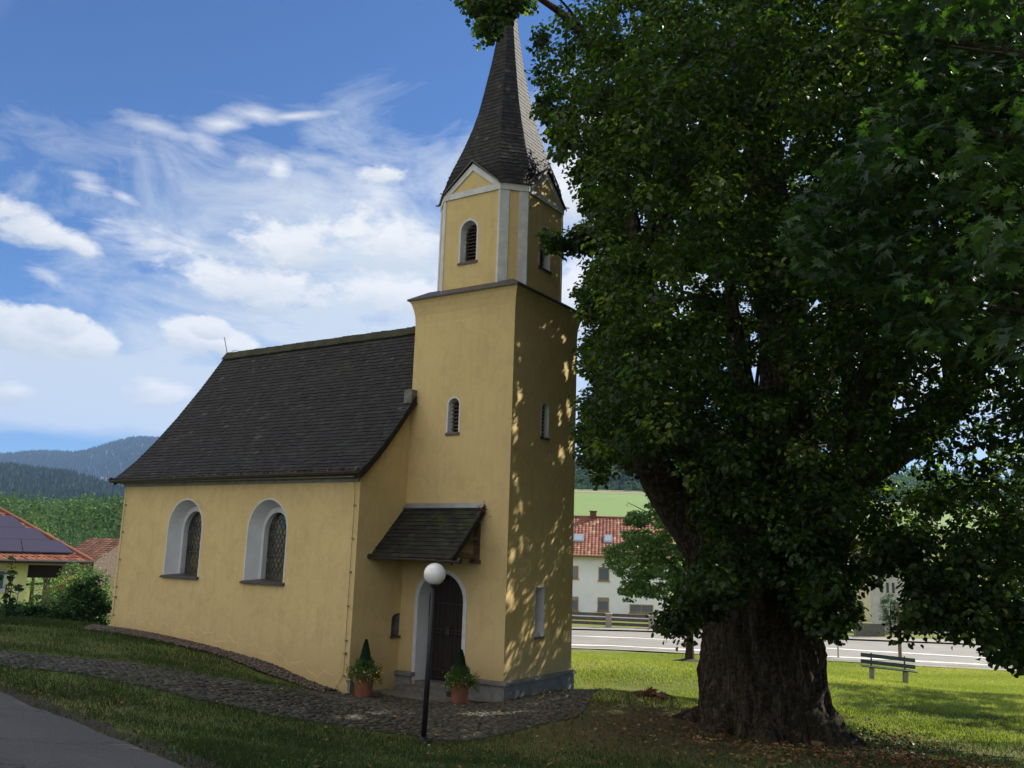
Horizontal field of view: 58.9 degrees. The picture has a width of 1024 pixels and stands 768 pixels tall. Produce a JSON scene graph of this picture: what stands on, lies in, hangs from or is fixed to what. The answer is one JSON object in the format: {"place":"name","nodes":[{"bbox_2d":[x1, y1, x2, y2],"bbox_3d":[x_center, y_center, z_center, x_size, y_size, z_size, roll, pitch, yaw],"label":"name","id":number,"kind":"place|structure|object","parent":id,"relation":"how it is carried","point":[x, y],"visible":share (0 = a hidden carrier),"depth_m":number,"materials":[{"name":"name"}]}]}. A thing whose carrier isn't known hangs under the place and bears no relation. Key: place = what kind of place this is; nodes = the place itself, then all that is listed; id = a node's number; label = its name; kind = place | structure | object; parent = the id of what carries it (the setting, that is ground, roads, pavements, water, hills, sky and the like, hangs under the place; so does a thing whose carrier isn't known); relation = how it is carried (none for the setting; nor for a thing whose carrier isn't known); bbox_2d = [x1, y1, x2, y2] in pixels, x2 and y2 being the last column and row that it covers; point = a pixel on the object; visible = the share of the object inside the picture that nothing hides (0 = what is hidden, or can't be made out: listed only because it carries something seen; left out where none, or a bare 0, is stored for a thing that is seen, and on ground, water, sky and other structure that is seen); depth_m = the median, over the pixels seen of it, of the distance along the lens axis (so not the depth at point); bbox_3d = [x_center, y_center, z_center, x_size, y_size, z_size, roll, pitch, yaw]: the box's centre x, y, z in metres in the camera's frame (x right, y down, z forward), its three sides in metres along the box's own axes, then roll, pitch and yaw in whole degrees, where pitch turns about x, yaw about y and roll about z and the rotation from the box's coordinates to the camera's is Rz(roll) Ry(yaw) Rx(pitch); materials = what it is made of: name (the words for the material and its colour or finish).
{"place":"outdoors","nodes":[
{"label":"outdoors","id":0,"kind":"place"},
{"bbox_2d":[27,552,106,582],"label":"valley meadow","id":1,"kind":"structure","parent":0,"point":[40,580],"depth_m":150.69,"materials":[{"name":"green plant"}]},
{"bbox_2d":[0,614,174,647],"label":"bank grass","id":2,"kind":"structure","parent":0,"point":[46,621],"depth_m":20.93,"materials":[{"name":"green plant"}]},
{"bbox_2d":[0,685,218,767],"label":"verge soil","id":3,"kind":"structure","parent":0,"point":[151,748],"depth_m":9.23,"materials":[{"name":"brown soil"}]},
{"bbox_2d":[0,651,598,741],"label":"cobble paving","id":4,"kind":"structure","parent":0,"point":[390,702],"depth_m":15.05,"materials":[{"name":"stone"}]},
{"bbox_2d":[345,639,383,697],"bbox_3d":[-3.050,5.905,18.818,0.797,1.182,0.812,5,-11,-17],"label":"potted shrub","id":5,"kind":"object","parent":4,"relation":"on","point":[364,677],"visible":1,"depth_m":18.68,"materials":[{"name":"green plant"}]},
{"bbox_2d":[339,689,556,706],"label":"fallen leaves","id":6,"kind":"object","parent":4,"relation":"on","point":[444,699],"visible":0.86,"depth_m":18.62,"materials":[{"name":"brown plant"}]},
{"bbox_2d":[441,649,479,702],"bbox_3d":[-1.078,6.029,18.695,0.808,1.092,0.812,12,-15,-43],"label":"potted shrub","id":7,"kind":"object","parent":4,"relation":"on","point":[460,684],"visible":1,"depth_m":18.53,"materials":[{"name":"green plant"}]},
{"bbox_2d":[0,443,1023,767],"bbox_3d":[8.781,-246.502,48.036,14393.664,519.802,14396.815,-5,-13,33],"label":"ground","id":8,"kind":"structure","parent":0,"point":[610,735],"depth_m":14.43,"materials":[{"name":"green plant"}]},
{"bbox_2d":[0,552,23,616],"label":"stalk plant","id":9,"kind":"object","parent":8,"relation":"on","point":[11,605],"visible":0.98,"depth_m":23.30,"materials":[{"name":"green plant"}]},
{"bbox_2d":[0,601,31,617],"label":"shrub","id":10,"kind":"object","parent":8,"relation":"on","point":[23,612],"visible":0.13,"depth_m":25.12,"materials":[{"name":"green plant"}]},
{"bbox_2d":[25,520,51,604],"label":"broadleaf tree","id":11,"kind":"object","parent":8,"relation":"on","point":[32,585],"visible":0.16,"depth_m":89.46,"materials":[{"name":"green plant"}]},
{"bbox_2d":[20,593,59,618],"bbox_3d":[-13.456,6.676,25.654,1.249,1.470,1.340,8,-13,-31],"label":"shrub","id":12,"kind":"object","parent":8,"relation":"on","point":[39,610],"visible":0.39,"depth_m":25.64,"materials":[{"name":"green plant"}]},
{"bbox_2d":[0,507,93,603],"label":"yellow house","id":13,"kind":"structure","parent":8,"relation":"on","point":[39,553],"depth_m":43.34,"materials":[{"name":"ceramic"}]},
{"bbox_2d":[0,569,6,591],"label":"window","id":14,"kind":"structure","parent":13,"relation":"in","point":[2,582],"depth_m":42.27,"materials":[{"name":"white paint"}]},
{"bbox_2d":[35,528,58,597],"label":"broadleaf tree","id":15,"kind":"object","parent":8,"relation":"on","point":[46,581],"visible":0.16,"depth_m":77.90,"materials":[{"name":"green plant"}]},
{"bbox_2d":[41,585,60,609],"bbox_3d":[-17.784,8.542,34.951,0.790,1.550,0.070,2,-11,0],"label":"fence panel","id":16,"kind":"object","parent":8,"relation":"on","point":[43,593],"visible":0.18,"depth_m":35.00,"materials":[{"name":"brown wood"}]},
{"bbox_2d":[0,488,123,545],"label":"valley wood","id":17,"kind":"object","parent":8,"relation":"on","point":[90,515],"visible":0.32,"depth_m":268.84,"materials":[{"name":"green plant"}]},
{"bbox_2d":[0,461,124,508],"bbox_3d":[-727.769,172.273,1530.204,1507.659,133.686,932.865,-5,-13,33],"label":"hill wood","id":18,"kind":"object","parent":8,"relation":"on","point":[32,481],"visible":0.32,"depth_m":1186.79,"materials":[{"name":"green plant"}]},
{"bbox_2d":[49,594,79,620],"bbox_3d":[-13.332,7.020,26.521,1.441,1.765,1.451,-5,-13,33],"label":"shrub","id":19,"kind":"object","parent":8,"relation":"on","point":[58,607],"visible":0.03,"depth_m":26.60,"materials":[{"name":"green plant"}]},
{"bbox_2d":[59,525,81,548],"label":"broadleaf tree","id":20,"kind":"object","parent":8,"relation":"on","point":[70,537],"visible":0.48,"depth_m":186.80,"materials":[{"name":"green plant"}]},
{"bbox_2d":[32,571,109,624],"bbox_3d":[-16.104,8.790,32.903,3.435,3.944,2.987,6,-11,-20],"label":"shrub","id":21,"kind":"object","parent":8,"relation":"on","point":[53,590],"visible":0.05,"depth_m":32.87,"materials":[{"name":"green plant"}]},
{"bbox_2d":[53,576,100,587],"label":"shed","id":22,"kind":"structure","parent":8,"relation":"on","point":[69,579],"depth_m":39.68,"materials":[{"name":"brown wood"}]},
{"bbox_2d":[0,435,159,485],"bbox_3d":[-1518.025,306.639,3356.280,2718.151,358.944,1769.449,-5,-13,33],"label":"ridge wood","id":23,"kind":"object","parent":8,"relation":"on","point":[82,460],"visible":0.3,"depth_m":3362.04,"materials":[{"name":"green wood"}]},
{"bbox_2d":[71,533,88,546],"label":"broadleaf tree","id":24,"kind":"object","parent":8,"relation":"on","point":[80,539],"visible":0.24,"depth_m":166.36,"materials":[{"name":"green plant"}]},
{"bbox_2d":[50,562,111,621],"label":"shrub","id":25,"kind":"object","parent":8,"relation":"on","point":[71,568],"visible":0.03,"depth_m":41.71,"materials":[{"name":"green plant"}]},
{"bbox_2d":[56,567,112,625],"bbox_3d":[-12.339,6.508,26.198,1.800,2.426,1.483,8,-12,-29],"label":"shrub","id":26,"kind":"object","parent":8,"relation":"on","point":[93,605],"visible":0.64,"depth_m":26.08,"materials":[{"name":"green plant"}]},
{"bbox_2d":[59,538,119,621],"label":"barn","id":27,"kind":"structure","parent":8,"relation":"on","point":[98,548],"depth_m":65.44,"materials":[{"name":"beige paint"}]},
{"bbox_2d":[0,692,184,767],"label":"lane","id":28,"kind":"structure","parent":8,"relation":"on","point":[31,737],"depth_m":7.77,"materials":[{"name":"grey asphalt"}]},
{"bbox_2d":[81,527,107,548],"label":"broadleaf tree","id":29,"kind":"object","parent":8,"relation":"on","point":[87,532],"visible":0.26,"depth_m":181.56,"materials":[{"name":"green plant"}]},
{"bbox_2d":[94,582,113,620],"bbox_3d":[-15.962,9.450,34.748,2.032,3.691,1.963,-5,-13,33],"label":"shrub","id":30,"kind":"object","parent":8,"relation":"on","point":[106,589],"visible":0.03,"depth_m":35.13,"materials":[{"name":"green plant"}]},
{"bbox_2d":[93,572,114,617],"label":"broadleaf tree","id":31,"kind":"object","parent":8,"relation":"on","point":[106,582],"visible":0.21,"depth_m":43.88,"materials":[{"name":"green plant"}]},
{"bbox_2d":[97,522,120,538],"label":"broadleaf tree","id":32,"kind":"object","parent":8,"relation":"on","point":[109,530],"visible":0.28,"depth_m":196.92,"materials":[{"name":"green plant"}]},
{"bbox_2d":[110,530,119,538],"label":"broadleaf tree","id":33,"kind":"object","parent":8,"relation":"on","point":[116,536],"visible":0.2,"depth_m":195.71,"materials":[{"name":"green plant"}]},
{"bbox_2d":[84,624,337,692],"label":"pebbles","id":34,"kind":"object","parent":8,"relation":"on","point":[270,669],"visible":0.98,"depth_m":20.53,"materials":[{"name":"grey gravel"}]},
{"bbox_2d":[107,19,582,701],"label":"chapel","id":35,"kind":"structure","parent":8,"relation":"on","point":[311,509],"depth_m":21.29,"materials":[{"name":"yellow paint"}]},
{"bbox_2d":[159,498,202,579],"bbox_3d":[-8.194,3.931,23.078,1.450,1.995,0.530,-5,-13,33],"label":"window","id":36,"kind":"structure","parent":35,"relation":"in","point":[185,523],"depth_m":23.33,"materials":[{"name":"grey paint"}]},
{"bbox_2d":[239,498,287,585],"bbox_3d":[-5.670,3.720,21.452,1.450,2.005,0.530,-5,-13,33],"label":"window","id":37,"kind":"structure","parent":35,"relation":"in","point":[267,528],"depth_m":21.68,"materials":[{"name":"grey paint"}]},
{"bbox_2d":[396,570,466,696],"bbox_3d":[-1.654,5.531,20.184,1.610,2.770,0.770,-5,-13,33],"label":"doorway","id":38,"kind":"structure","parent":35,"relation":"in","point":[449,634],"depth_m":20.44,"materials":[{"name":"grey paint"}]},
{"bbox_2d":[445,397,460,435],"bbox_3d":[-1.308,0.752,21.010,0.400,0.905,0.230,-5,-13,33],"label":"window","id":39,"kind":"structure","parent":35,"relation":"in","point":[453,405],"depth_m":21.06,"materials":[{"name":"grey paint"}]},
{"bbox_2d":[457,218,478,265],"bbox_3d":[-0.983,-3.411,21.892,0.590,1.150,0.290,-5,-13,33],"label":"belfry window","id":40,"kind":"structure","parent":35,"relation":"in","point":[469,230],"depth_m":21.98,"materials":[{"name":"grey paint"}]},
{"bbox_2d":[534,586,544,639],"bbox_3d":[0.498,5.150,20.483,0.355,1.165,0.440,-5,-13,33],"label":"slit window","id":41,"kind":"structure","parent":35,"relation":"in","point":[539,607],"depth_m":20.57,"materials":[{"name":"grey paint"}]},
{"bbox_2d":[540,402,549,440],"bbox_3d":[0.703,0.870,21.292,0.230,0.905,0.400,-5,-13,33],"label":"window","id":42,"kind":"structure","parent":35,"relation":"in","point":[545,411],"depth_m":21.38,"materials":[{"name":"grey paint"}]},
{"bbox_2d":[538,226,551,273],"bbox_3d":[0.711,-3.298,22.201,0.290,1.150,0.590,-5,-13,33],"label":"belfry window","id":43,"kind":"structure","parent":35,"relation":"in","point":[544,263],"depth_m":22.31,"materials":[{"name":"grey paint"}]},
{"bbox_2d":[5,624,714,763],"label":"fallen leaves","id":44,"kind":"object","parent":8,"relation":"on","point":[259,683],"visible":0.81,"depth_m":16.01,"materials":[{"name":"brown plant"}]},
{"bbox_2d":[414,563,445,744],"bbox_3d":[-1.280,4.258,14.244,0.362,2.838,0.348,-5,-13,33],"label":"street lamp","id":45,"kind":"object","parent":8,"relation":"on","point":[434,575],"visible":0.99,"depth_m":14.27,"materials":[{"name":"metal"}]},
{"bbox_2d":[14,627,1003,767],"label":"fallen leaves","id":46,"kind":"object","parent":8,"relation":"on","point":[384,729],"visible":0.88,"depth_m":13.07,"materials":[{"name":"brown plant"}]},
{"bbox_2d":[0,665,1023,767],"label":"clover","id":47,"kind":"object","parent":8,"relation":"on","point":[173,755],"visible":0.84,"depth_m":11.54,"materials":[{"name":"green plant"}]},
{"bbox_2d":[576,483,586,488],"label":"tree","id":48,"kind":"object","parent":8,"relation":"on","point":[582,486],"visible":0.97,"depth_m":462.83,"materials":[{"name":"green plant"}]},
{"bbox_2d":[607,482,619,490],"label":"tree","id":49,"kind":"object","parent":8,"relation":"on","point":[612,488],"visible":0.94,"depth_m":461.40,"materials":[{"name":"green plant"}]},
{"bbox_2d":[572,511,672,618],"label":"white house","id":50,"kind":"structure","parent":8,"relation":"on","point":[595,585],"depth_m":75.56,"materials":[{"name":"paint"}]},
{"bbox_2d":[572,596,577,610],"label":"window","id":51,"kind":"structure","parent":50,"relation":"in","point":[574,599],"depth_m":75.32,"materials":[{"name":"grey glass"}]},
{"bbox_2d":[573,566,577,578],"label":"window","id":52,"kind":"structure","parent":50,"relation":"in","point":[575,568],"depth_m":75.80,"materials":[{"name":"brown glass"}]},
{"bbox_2d":[596,597,608,611],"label":"window","id":53,"kind":"structure","parent":50,"relation":"in","point":[603,602],"depth_m":75.04,"materials":[{"name":"brown glass"}]},
{"bbox_2d":[598,567,609,581],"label":"window","id":54,"kind":"structure","parent":50,"relation":"in","point":[603,573],"depth_m":75.50,"materials":[{"name":"brown glass"}]},
{"bbox_2d":[629,604,652,613],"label":"window","id":55,"kind":"structure","parent":50,"relation":"in","point":[634,608],"depth_m":74.66,"materials":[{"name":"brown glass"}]},
{"bbox_2d":[622,484,632,491],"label":"tree","id":56,"kind":"object","parent":8,"relation":"on","point":[627,487],"visible":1,"depth_m":461.61,"materials":[{"name":"green plant"}]},
{"bbox_2d":[572,612,701,629],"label":"board fence","id":57,"kind":"object","parent":8,"relation":"on","point":[608,619],"visible":0.3,"depth_m":60.78,"materials":[{"name":"wood"}]},
{"bbox_2d":[601,460,698,662],"bbox_3d":[7.363,7.513,40.226,7.280,9.756,8.856,-1,-11,13],"label":"young tree","id":58,"kind":"object","parent":8,"relation":"on","point":[644,545],"visible":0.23,"depth_m":38.50,"materials":[{"name":"green plant"}]},
{"bbox_2d":[280,688,1022,767],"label":"fallen leaves","id":59,"kind":"object","parent":8,"relation":"on","point":[741,748],"visible":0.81,"depth_m":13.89,"materials":[{"name":"brown plant"}]},
{"bbox_2d":[626,686,676,700],"bbox_3d":[2.804,6.265,18.414,1.061,0.285,0.775,-1,-11,16],"label":"leaf pile","id":60,"kind":"object","parent":8,"relation":"on","point":[651,692],"visible":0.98,"depth_m":18.33,"materials":[{"name":"brown plant"}]},
{"bbox_2d":[450,0,1023,750],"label":"linden tree","id":61,"kind":"object","parent":8,"relation":"on","point":[768,502],"visible":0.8,"depth_m":13.92,"materials":[{"name":"green plant"}]},
{"bbox_2d":[538,651,1023,743],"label":"lawn grass","id":62,"kind":"structure","parent":8,"relation":"on","point":[844,675],"depth_m":25.13,"materials":[{"name":"green plant"}]},
{"bbox_2d":[571,647,1016,670],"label":"roadside kerb","id":63,"kind":"structure","parent":8,"relation":"on","point":[949,666],"depth_m":43.03,"materials":[{"name":"concrete"}]},
{"bbox_2d":[574,454,1023,504],"bbox_3d":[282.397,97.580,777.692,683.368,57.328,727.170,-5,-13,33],"label":"slope wood","id":64,"kind":"object","parent":8,"relation":"on","point":[636,480],"visible":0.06,"depth_m":544.57,"materials":[{"name":"green plant"}]},
{"bbox_2d":[810,740,824,747],"bbox_3d":[4.844,5.947,15.006,0.115,0.176,0.756,8,-13,-31],"label":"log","id":65,"kind":"object","parent":8,"relation":"on","point":[817,743],"visible":0.31,"depth_m":14.75,"materials":[{"name":"brown wood"}]},
{"bbox_2d":[851,539,870,620],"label":"cream house","id":66,"kind":"structure","parent":8,"relation":"on","point":[866,600],"depth_m":79.59,"materials":[{"name":"beige paint"}]},
{"bbox_2d":[854,623,884,636],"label":"wall","id":67,"kind":"structure","parent":8,"relation":"on","point":[873,629],"depth_m":60.06,"materials":[{"name":"grey concrete"}]},
{"bbox_2d":[861,653,917,681],"bbox_3d":[13.241,10.130,31.881,1.800,1.134,0.625,2,-10,17],"label":"park bench","id":68,"kind":"object","parent":8,"relation":"on","point":[872,669],"visible":0.93,"depth_m":32.04,"materials":[{"name":"wood"}]},
{"bbox_2d":[878,593,900,634],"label":"broadleaf tree","id":69,"kind":"object","parent":8,"relation":"on","point":[884,600],"visible":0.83,"depth_m":58.36,"materials":[{"name":"green plant"}]},
{"bbox_2d":[846,718,940,748],"bbox_3d":[6.006,6.208,16.168,2.992,0.608,2.140,-5,-13,33],"label":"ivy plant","id":70,"kind":"object","parent":8,"relation":"on","point":[876,736],"visible":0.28,"depth_m":15.89,"materials":[{"name":"green plant"}]},
{"bbox_2d":[773,0,1023,382],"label":"maple tree","id":71,"kind":"object","parent":8,"relation":"on","point":[930,30],"visible":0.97,"depth_m":9.06,"materials":[{"name":"green plant"}]},
{"bbox_2d":[896,606,901,656],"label":"wooden post","id":72,"kind":"object","parent":8,"relation":"on","point":[899,646],"visible":0.42,"depth_m":44.50,"materials":[{"name":"brown wood"}]},
{"bbox_2d":[870,569,968,633],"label":"building","id":73,"kind":"structure","parent":8,"relation":"on","point":[890,584],"depth_m":67.44,"materials":[{"name":"white paint"}]},
{"bbox_2d":[886,582,888,592],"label":"slit window","id":74,"kind":"structure","parent":73,"relation":"in","point":[887,584],"depth_m":67.27,"materials":[{"name":"black metal"}]},
{"bbox_2d":[847,722,1006,757],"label":"fallen leaves","id":75,"kind":"object","parent":8,"relation":"on","point":[907,744],"visible":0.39,"depth_m":16.43,"materials":[{"name":"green plant"}]},
{"bbox_2d":[0,0,1023,478],"label":"sky","id":76,"kind":"structure","parent":0,"point":[178,178],"materials":[{"name":"blue"}]},
{"bbox_2d":[107,625,1011,667],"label":"road","id":77,"kind":"structure","parent":0,"point":[583,638],"depth_m":49.96,"materials":[{"name":"grey asphalt"}]},
{"bbox_2d":[572,635,984,657],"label":"line","id":78,"kind":"object","parent":77,"relation":"on","point":[829,648],"visible":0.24,"depth_m":49.04,"materials":[{"name":"paint"}]},
{"bbox_2d":[571,644,987,664],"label":"road line","id":79,"kind":"object","parent":77,"relation":"on","point":[827,656],"visible":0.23,"depth_m":45.02,"materials":[{"name":"paint"}]},
{"bbox_2d":[572,626,975,643],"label":"pavement","id":80,"kind":"structure","parent":0,"point":[645,629],"depth_m":57.09,"materials":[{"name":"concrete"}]},
{"bbox_2d":[574,490,981,508],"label":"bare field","id":81,"kind":"structure","parent":0,"point":[645,493],"depth_m":431.45,"materials":[{"name":"green plant"}]},
{"bbox_2d":[574,492,997,532],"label":"meadow","id":82,"kind":"structure","parent":0,"point":[607,504],"depth_m":301.43,"materials":[{"name":"green plant"}]},
{"bbox_2d":[574,489,1003,507],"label":"meadow","id":83,"kind":"structure","parent":0,"point":[642,491],"depth_m":501.14,"materials":[{"name":"green plant"}]}
]}

